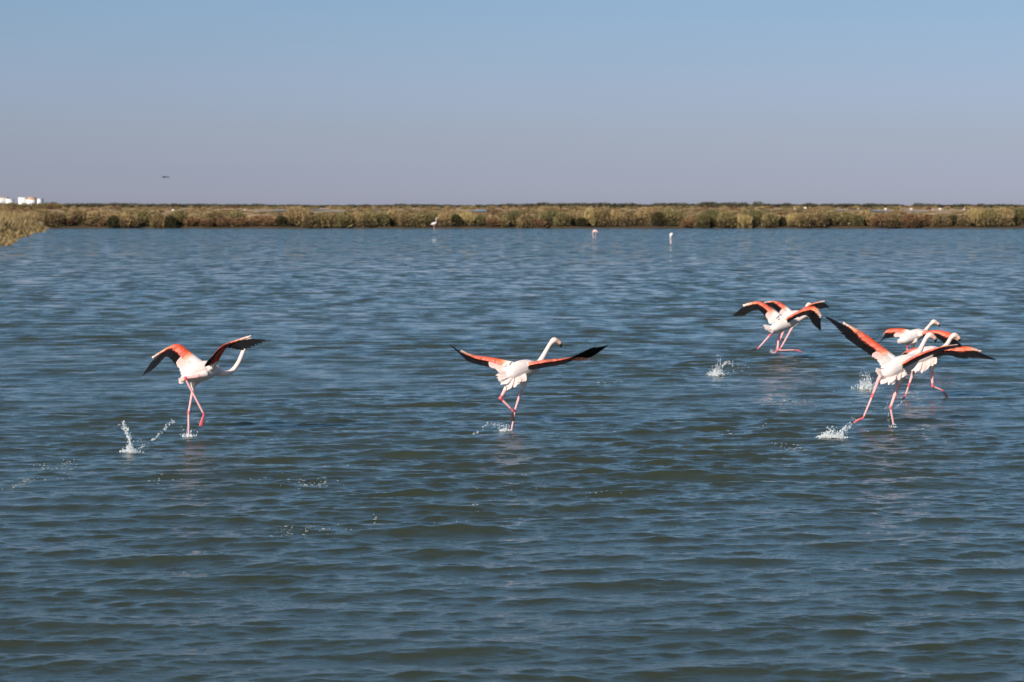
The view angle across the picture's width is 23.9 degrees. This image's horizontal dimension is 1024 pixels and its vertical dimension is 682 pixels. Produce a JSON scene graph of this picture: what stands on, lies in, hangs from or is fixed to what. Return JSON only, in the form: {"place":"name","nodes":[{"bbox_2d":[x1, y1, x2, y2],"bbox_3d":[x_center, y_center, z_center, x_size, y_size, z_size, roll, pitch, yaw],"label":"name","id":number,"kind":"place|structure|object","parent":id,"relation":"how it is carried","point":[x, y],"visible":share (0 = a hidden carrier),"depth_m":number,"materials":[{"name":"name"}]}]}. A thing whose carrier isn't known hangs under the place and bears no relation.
{"place":"outdoors","nodes":[
{"label":"outdoors","id":0,"kind":"place"},
{"bbox_2d":[265,209,328,210],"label":"pond","id":1,"kind":"structure","parent":0,"point":[292,210],"depth_m":734.31,"materials":[{"name":"blue liquid"}]},
{"bbox_2d":[0,228,1023,681],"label":"water","id":2,"kind":"structure","parent":0,"point":[688,536],"depth_m":20.37,"materials":[{"name":"blue liquid"}]},
{"bbox_2d":[118,419,174,452],"bbox_3d":[-3.222,0.829,21.126,0.517,0.299,0.240,-3,4,-42],"label":"water splash","id":3,"kind":"object","parent":2,"relation":"on","point":[129,447],"visible":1,"depth_m":20.99,"materials":[{"name":"white liquid"}]},
{"bbox_2d":[180,420,207,436],"bbox_3d":[-2.950,0.809,22.431,0.277,0.176,0.130,-3,4,-39],"label":"water splash","id":4,"kind":"object","parent":2,"relation":"on","point":[187,435],"visible":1,"depth_m":22.37,"materials":[{"name":"white liquid"}]},
{"bbox_2d":[143,335,265,434],"bbox_3d":[-2.854,0.446,22.365,1.222,1.019,0.679,0,3,0],"label":"flamingo","id":5,"kind":"object","parent":2,"relation":"on","point":[195,370],"visible":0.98,"depth_m":22.32},
{"bbox_2d":[11,381,923,534],"bbox_3d":[0.541,0.892,22.410,5.708,0.074,13.946,2,4,28],"label":"foam","id":6,"kind":"object","parent":2,"relation":"on","point":[377,517],"visible":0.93,"depth_m":18.86,"materials":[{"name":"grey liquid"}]},
{"bbox_2d":[473,423,510,434],"bbox_3d":[-0.214,0.829,22.948,0.513,0.137,0.199,-2,4,-32],"label":"water splash","id":7,"kind":"object","parent":2,"relation":"on","point":[505,430],"visible":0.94,"depth_m":23.05,"materials":[{"name":"white liquid"}]},
{"bbox_2d":[449,337,608,429],"bbox_3d":[0.155,0.447,23.296,1.532,0.927,0.768,0,3,0],"label":"flamingo","id":8,"kind":"object","parent":2,"relation":"on","point":[511,374],"visible":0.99,"depth_m":23.12},
{"bbox_2d":[708,359,748,375],"bbox_3d":[2.737,0.329,30.577,0.598,0.309,0.248,0,3,0],"label":"water splash","id":9,"kind":"object","parent":2,"relation":"on","point":[717,372],"visible":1,"depth_m":30.57,"materials":[{"name":"white liquid"}]},
{"bbox_2d":[732,301,820,352],"bbox_3d":[3.675,-0.186,33.280,1.252,0.709,0.724,0,3,0],"label":"flamingo","id":10,"kind":"object","parent":2,"relation":"on","point":[782,324],"visible":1,"depth_m":33.18},
{"bbox_2d":[752,301,828,352],"bbox_3d":[4.032,-0.193,35.060,1.075,0.796,0.609,0,3,0],"label":"flamingo","id":11,"kind":"object","parent":2,"relation":"on","point":[783,310],"visible":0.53,"depth_m":35.02},
{"bbox_2d":[816,417,855,438],"bbox_3d":[3.197,0.787,22.844,0.321,0.162,1.589,1,3,21],"label":"water splash","id":12,"kind":"object","parent":2,"relation":"on","point":[828,434],"visible":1,"depth_m":22.21,"materials":[{"name":"white liquid"}]},
{"bbox_2d":[851,367,879,389],"bbox_3d":[4.159,0.417,28.304,0.368,0.326,0.294,0,3,0],"label":"water splash","id":13,"kind":"object","parent":2,"relation":"on","point":[863,386],"visible":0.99,"depth_m":28.28,"materials":[{"name":"white liquid"}]},
{"bbox_2d":[825,316,967,424],"bbox_3d":[3.758,0.344,23.545,1.265,1.158,0.733,-1,3,-11],"label":"flamingo","id":14,"kind":"object","parent":2,"relation":"on","point":[895,368],"visible":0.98,"depth_m":23.52},
{"bbox_2d":[879,320,961,349],"bbox_3d":[5.500,0.063,32.557,1.094,0.682,0.578,0,3,0],"label":"flamingo","id":15,"kind":"object","parent":2,"relation":"on","point":[910,337],"visible":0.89,"depth_m":32.45},
{"bbox_2d":[901,333,994,399],"bbox_3d":[4.816,0.300,26.979,1.057,0.768,0.878,0,3,0],"label":"flamingo","id":16,"kind":"object","parent":2,"relation":"on","point":[930,362],"visible":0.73,"depth_m":26.68},
{"bbox_2d":[0,0,1023,204],"label":"sky","id":17,"kind":"structure","parent":0,"point":[268,102],"materials":[{"name":"blue"}]},
{"bbox_2d":[21,205,1023,227],"bbox_3d":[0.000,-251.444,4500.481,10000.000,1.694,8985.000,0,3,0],"label":"land","id":18,"kind":"structure","parent":0,"point":[166,211],"depth_m":226.18,"materials":[{"name":"green plant"}]},
{"bbox_2d":[0,197,13,203],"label":"house","id":19,"kind":"structure","parent":18,"relation":"on","point":[5,200],"depth_m":1048.34,"materials":[{"name":"paint"}]},
{"bbox_2d":[0,209,49,245],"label":"reed bed","id":20,"kind":"object","parent":18,"relation":"on","point":[14,226],"visible":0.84,"depth_m":178.63,"materials":[{"name":"beige plant"}]},
{"bbox_2d":[18,197,36,204],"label":"house","id":21,"kind":"structure","parent":18,"relation":"on","point":[27,200],"depth_m":1048.34,"materials":[{"name":"paint"}]},
{"bbox_2d":[42,212,54,226],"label":"shrub","id":22,"kind":"object","parent":18,"relation":"on","point":[45,219],"visible":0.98,"depth_m":224.79,"materials":[{"name":"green plant"}]},
{"bbox_2d":[45,211,67,226],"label":"shrub","id":23,"kind":"object","parent":18,"relation":"on","point":[58,219],"visible":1,"depth_m":224.76,"materials":[{"name":"brown plant"}]},
{"bbox_2d":[63,218,74,225],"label":"shrub","id":24,"kind":"object","parent":18,"relation":"on","point":[69,222],"visible":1,"depth_m":225.28,"materials":[{"name":"brown plant"}]},
{"bbox_2d":[68,209,86,224],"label":"shrub","id":25,"kind":"object","parent":18,"relation":"on","point":[75,215],"visible":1,"depth_m":226.26,"materials":[{"name":"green plant"}]},
{"bbox_2d":[81,210,103,225],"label":"shrub","id":26,"kind":"object","parent":18,"relation":"on","point":[94,218],"visible":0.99,"depth_m":226.29,"materials":[{"name":"beige plant"}]},
{"bbox_2d":[98,218,106,226],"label":"shrub","id":27,"kind":"object","parent":18,"relation":"on","point":[102,222],"visible":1,"depth_m":224.95,"materials":[{"name":"brown plant"}]},
{"bbox_2d":[106,214,120,227],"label":"shrub","id":28,"kind":"object","parent":18,"relation":"on","point":[113,221],"visible":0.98,"depth_m":224.48,"materials":[{"name":"green plant"}]},
{"bbox_2d":[116,212,131,226],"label":"shrub","id":29,"kind":"object","parent":18,"relation":"on","point":[125,218],"visible":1,"depth_m":224.76,"materials":[{"name":"beige plant"}]},
{"bbox_2d":[129,215,139,227],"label":"shrub","id":30,"kind":"object","parent":18,"relation":"on","point":[135,221],"visible":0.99,"depth_m":224.99,"materials":[{"name":"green plant"}]},
{"bbox_2d":[134,209,151,226],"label":"shrub","id":31,"kind":"object","parent":18,"relation":"on","point":[141,216],"visible":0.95,"depth_m":226.70,"materials":[{"name":"green plant"}]},
{"bbox_2d":[149,212,166,227],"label":"shrub","id":32,"kind":"object","parent":18,"relation":"on","point":[159,220],"visible":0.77,"depth_m":224.34,"materials":[{"name":"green plant"}]},
{"bbox_2d":[164,215,177,227],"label":"shrub","id":33,"kind":"object","parent":18,"relation":"on","point":[171,222],"visible":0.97,"depth_m":224.53,"materials":[{"name":"green plant"}]},
{"bbox_2d":[170,209,188,225],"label":"shrub","id":34,"kind":"object","parent":18,"relation":"on","point":[181,217],"visible":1,"depth_m":225.91,"materials":[{"name":"green plant"}]},
{"bbox_2d":[183,217,201,226],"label":"shrub","id":35,"kind":"object","parent":18,"relation":"on","point":[190,221],"visible":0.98,"depth_m":225.11,"materials":[{"name":"brown plant"}]},
{"bbox_2d":[200,218,215,226],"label":"shrub","id":36,"kind":"object","parent":18,"relation":"on","point":[207,222],"visible":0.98,"depth_m":224.95,"materials":[{"name":"brown plant"}]},
{"bbox_2d":[200,209,223,221],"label":"shrub","id":37,"kind":"object","parent":18,"relation":"on","point":[213,215],"visible":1,"depth_m":225.74,"materials":[{"name":"brown plant"}]},
{"bbox_2d":[214,217,233,226],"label":"shrub","id":38,"kind":"object","parent":18,"relation":"on","point":[224,222],"visible":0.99,"depth_m":225.21,"materials":[{"name":"brown plant"}]},
{"bbox_2d":[227,210,246,225],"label":"shrub","id":39,"kind":"object","parent":18,"relation":"on","point":[233,214],"visible":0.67,"depth_m":226.75,"materials":[{"name":"green plant"}]},
{"bbox_2d":[231,217,249,226],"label":"shrub","id":40,"kind":"object","parent":18,"relation":"on","point":[241,221],"visible":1,"depth_m":224.89,"materials":[{"name":"brown plant"}]},
{"bbox_2d":[247,216,264,225],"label":"shrub","id":41,"kind":"object","parent":18,"relation":"on","point":[257,221],"visible":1,"depth_m":224.75,"materials":[{"name":"brown plant"}]},
{"bbox_2d":[264,217,277,225],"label":"shrub","id":42,"kind":"object","parent":18,"relation":"on","point":[270,221],"visible":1,"depth_m":224.33,"materials":[{"name":"brown plant"}]},
{"bbox_2d":[276,214,287,225],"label":"shrub","id":43,"kind":"object","parent":18,"relation":"on","point":[282,220],"visible":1,"depth_m":224.36,"materials":[{"name":"green plant"}]},
{"bbox_2d":[283,206,305,226],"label":"shrub","id":44,"kind":"object","parent":18,"relation":"on","point":[294,217],"visible":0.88,"depth_m":226.11,"materials":[{"name":"beige plant"}]},
{"bbox_2d":[301,212,316,227],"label":"shrub","id":45,"kind":"object","parent":18,"relation":"on","point":[308,220],"visible":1,"depth_m":224.36,"materials":[{"name":"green plant"}]},
{"bbox_2d":[314,211,328,227],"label":"shrub","id":46,"kind":"object","parent":18,"relation":"on","point":[320,218],"visible":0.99,"depth_m":224.44,"materials":[{"name":"green plant"}]},
{"bbox_2d":[325,213,336,226],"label":"shrub","id":47,"kind":"object","parent":18,"relation":"on","point":[330,219],"visible":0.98,"depth_m":224.48,"materials":[{"name":"green plant"}]},
{"bbox_2d":[333,210,354,227],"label":"shrub","id":48,"kind":"object","parent":18,"relation":"on","point":[342,222],"visible":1,"depth_m":224.31,"materials":[{"name":"green plant"}]},
{"bbox_2d":[350,211,363,225],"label":"shrub","id":49,"kind":"object","parent":18,"relation":"on","point":[357,218],"visible":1,"depth_m":224.72,"materials":[{"name":"beige plant"}]},
{"bbox_2d":[360,211,377,226],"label":"shrub","id":50,"kind":"object","parent":18,"relation":"on","point":[370,219],"visible":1,"depth_m":224.65,"materials":[{"name":"green plant"}]},
{"bbox_2d":[376,212,390,225],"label":"shrub","id":51,"kind":"object","parent":18,"relation":"on","point":[383,219],"visible":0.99,"depth_m":225.04,"materials":[{"name":"green plant"}]},
{"bbox_2d":[386,209,399,226],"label":"shrub","id":52,"kind":"object","parent":18,"relation":"on","point":[392,214],"visible":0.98,"depth_m":226.31,"materials":[{"name":"beige plant"}]},
{"bbox_2d":[397,211,413,226],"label":"shrub","id":53,"kind":"object","parent":18,"relation":"on","point":[404,219],"visible":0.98,"depth_m":225.01,"materials":[{"name":"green plant"}]},
{"bbox_2d":[409,211,427,226],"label":"shrub","id":54,"kind":"object","parent":18,"relation":"on","point":[419,220],"visible":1,"depth_m":224.72,"materials":[{"name":"green plant"}]},
{"bbox_2d":[426,211,438,226],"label":"shrub","id":55,"kind":"object","parent":18,"relation":"on","point":[431,218],"visible":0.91,"depth_m":224.92,"materials":[{"name":"green plant"}]},
{"bbox_2d":[436,212,451,225],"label":"shrub","id":56,"kind":"object","parent":18,"relation":"on","point":[443,220],"visible":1,"depth_m":224.65,"materials":[{"name":"beige plant"}]},
{"bbox_2d":[450,213,462,225],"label":"shrub","id":57,"kind":"object","parent":18,"relation":"on","point":[456,219],"visible":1,"depth_m":224.64,"materials":[{"name":"green plant"}]},
{"bbox_2d":[458,211,476,225],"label":"shrub","id":58,"kind":"object","parent":18,"relation":"on","point":[469,219],"visible":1,"depth_m":225.19,"materials":[{"name":"beige plant"}]},
{"bbox_2d":[475,215,486,225],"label":"shrub","id":59,"kind":"object","parent":18,"relation":"on","point":[480,219],"visible":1,"depth_m":225.32,"materials":[{"name":"green plant"}]},
{"bbox_2d":[484,216,500,226],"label":"shrub","id":60,"kind":"object","parent":18,"relation":"on","point":[492,221],"visible":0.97,"depth_m":224.97,"materials":[{"name":"brown plant"}]},
{"bbox_2d":[497,217,509,226],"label":"shrub","id":61,"kind":"object","parent":18,"relation":"on","point":[504,222],"visible":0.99,"depth_m":225.02,"materials":[{"name":"beige plant"}]},
{"bbox_2d":[0,202,1023,222],"bbox_3d":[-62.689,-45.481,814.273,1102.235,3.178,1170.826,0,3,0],"label":"marsh scrub","id":62,"kind":"object","parent":18,"relation":"on","point":[37,210],"visible":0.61,"depth_m":752.25,"materials":[{"name":"green plant"}]},
{"bbox_2d":[504,210,520,226],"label":"shrub","id":63,"kind":"object","parent":18,"relation":"on","point":[512,217],"visible":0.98,"depth_m":225.92,"materials":[{"name":"green plant"}]},
{"bbox_2d":[15,201,1023,207],"bbox_3d":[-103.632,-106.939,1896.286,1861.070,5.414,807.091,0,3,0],"label":"wood","id":64,"kind":"object","parent":18,"relation":"on","point":[684,204],"visible":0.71,"depth_m":1597.31,"materials":[{"name":"green plant"}]},
{"bbox_2d":[516,212,534,227],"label":"shrub","id":65,"kind":"object","parent":18,"relation":"on","point":[524,221],"visible":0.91,"depth_m":224.48,"materials":[{"name":"brown plant"}]},
{"bbox_2d":[532,218,546,227],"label":"shrub","id":66,"kind":"object","parent":18,"relation":"on","point":[540,223],"visible":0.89,"depth_m":224.55,"materials":[{"name":"brown plant"}]},
{"bbox_2d":[537,210,559,225],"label":"shrub","id":67,"kind":"object","parent":18,"relation":"on","point":[547,216],"visible":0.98,"depth_m":225.71,"materials":[{"name":"green plant"}]},
{"bbox_2d":[552,211,571,225],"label":"shrub","id":68,"kind":"object","parent":18,"relation":"on","point":[562,218],"visible":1,"depth_m":225.03,"materials":[{"name":"green plant"}]},
{"bbox_2d":[568,209,581,225],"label":"shrub","id":69,"kind":"object","parent":18,"relation":"on","point":[575,214],"visible":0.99,"depth_m":226.27,"materials":[{"name":"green plant"}]},
{"bbox_2d":[575,217,587,226],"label":"shrub","id":70,"kind":"object","parent":18,"relation":"on","point":[581,221],"visible":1,"depth_m":225.21,"materials":[{"name":"green plant"}]},
{"bbox_2d":[584,207,595,226],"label":"shrub","id":71,"kind":"object","parent":18,"relation":"on","point":[589,215],"visible":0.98,"depth_m":226.30,"materials":[{"name":"yellow plant"}]},
{"bbox_2d":[593,208,610,226],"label":"shrub","id":72,"kind":"object","parent":18,"relation":"on","point":[603,217],"visible":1,"depth_m":226.68,"materials":[{"name":"green plant"}]},
{"bbox_2d":[609,209,623,225],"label":"shrub","id":73,"kind":"object","parent":18,"relation":"on","point":[615,220],"visible":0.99,"depth_m":226.71,"materials":[{"name":"brown plant"}]},
{"bbox_2d":[619,210,638,225],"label":"shrub","id":74,"kind":"object","parent":18,"relation":"on","point":[628,217],"visible":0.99,"depth_m":225.85,"materials":[{"name":"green plant"}]},
{"bbox_2d":[635,207,652,225],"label":"shrub","id":75,"kind":"object","parent":18,"relation":"on","point":[644,216],"visible":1,"depth_m":225.94,"materials":[{"name":"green plant"}]},
{"bbox_2d":[649,212,665,225],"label":"shrub","id":76,"kind":"object","parent":18,"relation":"on","point":[657,218],"visible":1,"depth_m":225.27,"materials":[{"name":"green plant"}]},
{"bbox_2d":[660,208,688,225],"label":"shrub","id":77,"kind":"object","parent":18,"relation":"on","point":[674,217],"visible":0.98,"depth_m":225.93,"materials":[{"name":"green plant"}]},
{"bbox_2d":[680,217,696,227],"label":"shrub","id":78,"kind":"object","parent":18,"relation":"on","point":[688,222],"visible":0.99,"depth_m":225.29,"materials":[{"name":"brown plant"}]},
{"bbox_2d":[694,212,710,227],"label":"shrub","id":79,"kind":"object","parent":18,"relation":"on","point":[702,220],"visible":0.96,"depth_m":224.67,"materials":[{"name":"green plant"}]},
{"bbox_2d":[702,208,720,226],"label":"shrub","id":80,"kind":"object","parent":18,"relation":"on","point":[713,217],"visible":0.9,"depth_m":225.67,"materials":[{"name":"green plant"}]},
{"bbox_2d":[716,210,736,227],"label":"shrub","id":81,"kind":"object","parent":18,"relation":"on","point":[725,219],"visible":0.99,"depth_m":224.87,"materials":[{"name":"green plant"}]},
{"bbox_2d":[736,213,752,227],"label":"shrub","id":82,"kind":"object","parent":18,"relation":"on","point":[744,221],"visible":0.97,"depth_m":224.55,"materials":[{"name":"yellow plant"}]},
{"bbox_2d":[740,208,763,225],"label":"shrub","id":83,"kind":"object","parent":18,"relation":"on","point":[756,215],"visible":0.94,"depth_m":225.68,"materials":[{"name":"green plant"}]},
{"bbox_2d":[761,212,779,226],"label":"shrub","id":84,"kind":"object","parent":18,"relation":"on","point":[770,219],"visible":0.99,"depth_m":224.59,"materials":[{"name":"green plant"}]},
{"bbox_2d":[778,216,786,226],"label":"shrub","id":85,"kind":"object","parent":18,"relation":"on","point":[782,221],"visible":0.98,"depth_m":225.26,"materials":[{"name":"green plant"}]},
{"bbox_2d":[785,213,798,226],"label":"shrub","id":86,"kind":"object","parent":18,"relation":"on","point":[791,220],"visible":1,"depth_m":225.10,"materials":[{"name":"yellow plant"}]},
{"bbox_2d":[795,212,815,226],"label":"shrub","id":87,"kind":"object","parent":18,"relation":"on","point":[803,220],"visible":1,"depth_m":224.21,"materials":[{"name":"brown plant"}]},
{"bbox_2d":[811,211,829,226],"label":"shrub","id":88,"kind":"object","parent":18,"relation":"on","point":[823,218],"visible":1,"depth_m":224.50,"materials":[{"name":"brown plant"}]},
{"bbox_2d":[826,210,842,225],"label":"shrub","id":89,"kind":"object","parent":18,"relation":"on","point":[834,216],"visible":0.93,"depth_m":225.87,"materials":[{"name":"green plant"}]},
{"bbox_2d":[837,209,853,225],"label":"shrub","id":90,"kind":"object","parent":18,"relation":"on","point":[846,216],"visible":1,"depth_m":225.75,"materials":[{"name":"green plant"}]},
{"bbox_2d":[851,214,864,225],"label":"shrub","id":91,"kind":"object","parent":18,"relation":"on","point":[857,220],"visible":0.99,"depth_m":225.09,"materials":[{"name":"green plant"}]},
{"bbox_2d":[858,209,873,225],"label":"shrub","id":92,"kind":"object","parent":18,"relation":"on","point":[866,214],"visible":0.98,"depth_m":225.99,"materials":[{"name":"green plant"}]},
{"bbox_2d":[869,214,887,226],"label":"shrub","id":93,"kind":"object","parent":18,"relation":"on","point":[874,220],"visible":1,"depth_m":224.82,"materials":[{"name":"brown plant"}]},
{"bbox_2d":[884,211,902,227],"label":"shrub","id":94,"kind":"object","parent":18,"relation":"on","point":[893,218],"visible":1,"depth_m":224.53,"materials":[{"name":"brown plant"}]},
{"bbox_2d":[899,213,921,227],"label":"shrub","id":95,"kind":"object","parent":18,"relation":"on","point":[910,220],"visible":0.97,"depth_m":224.23,"materials":[{"name":"brown plant"}]},
{"bbox_2d":[920,214,933,225],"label":"shrub","id":96,"kind":"object","parent":18,"relation":"on","point":[926,219],"visible":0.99,"depth_m":224.86,"materials":[{"name":"brown plant"}]},
{"bbox_2d":[931,213,952,225],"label":"shrub","id":97,"kind":"object","parent":18,"relation":"on","point":[941,219],"visible":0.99,"depth_m":224.30,"materials":[{"name":"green plant"}]},
{"bbox_2d":[947,214,958,225],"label":"shrub","id":98,"kind":"object","parent":18,"relation":"on","point":[954,221],"visible":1,"depth_m":224.83,"materials":[{"name":"green plant"}]},
{"bbox_2d":[956,213,971,225],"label":"shrub","id":99,"kind":"object","parent":18,"relation":"on","point":[964,219],"visible":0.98,"depth_m":224.40,"materials":[{"name":"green plant"}]},
{"bbox_2d":[966,207,983,226],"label":"shrub","id":100,"kind":"object","parent":18,"relation":"on","point":[973,214],"visible":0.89,"depth_m":226.06,"materials":[{"name":"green plant"}]},
{"bbox_2d":[976,207,999,226],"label":"shrub","id":101,"kind":"object","parent":18,"relation":"on","point":[988,220],"visible":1,"depth_m":225.88,"materials":[{"name":"green plant"}]},
{"bbox_2d":[993,206,1016,225],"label":"shrub","id":102,"kind":"object","parent":18,"relation":"on","point":[1004,219],"visible":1,"depth_m":225.97,"materials":[{"name":"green plant"}]},
{"bbox_2d":[1011,207,1023,225],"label":"shrub","id":103,"kind":"object","parent":18,"relation":"on","point":[1019,216],"visible":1,"depth_m":226.64,"materials":[{"name":"green plant"}]},
{"bbox_2d":[840,210,945,211],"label":"pond","id":104,"kind":"structure","parent":0,"point":[883,210],"depth_m":734.31,"materials":[{"name":"blue liquid"}]}
]}

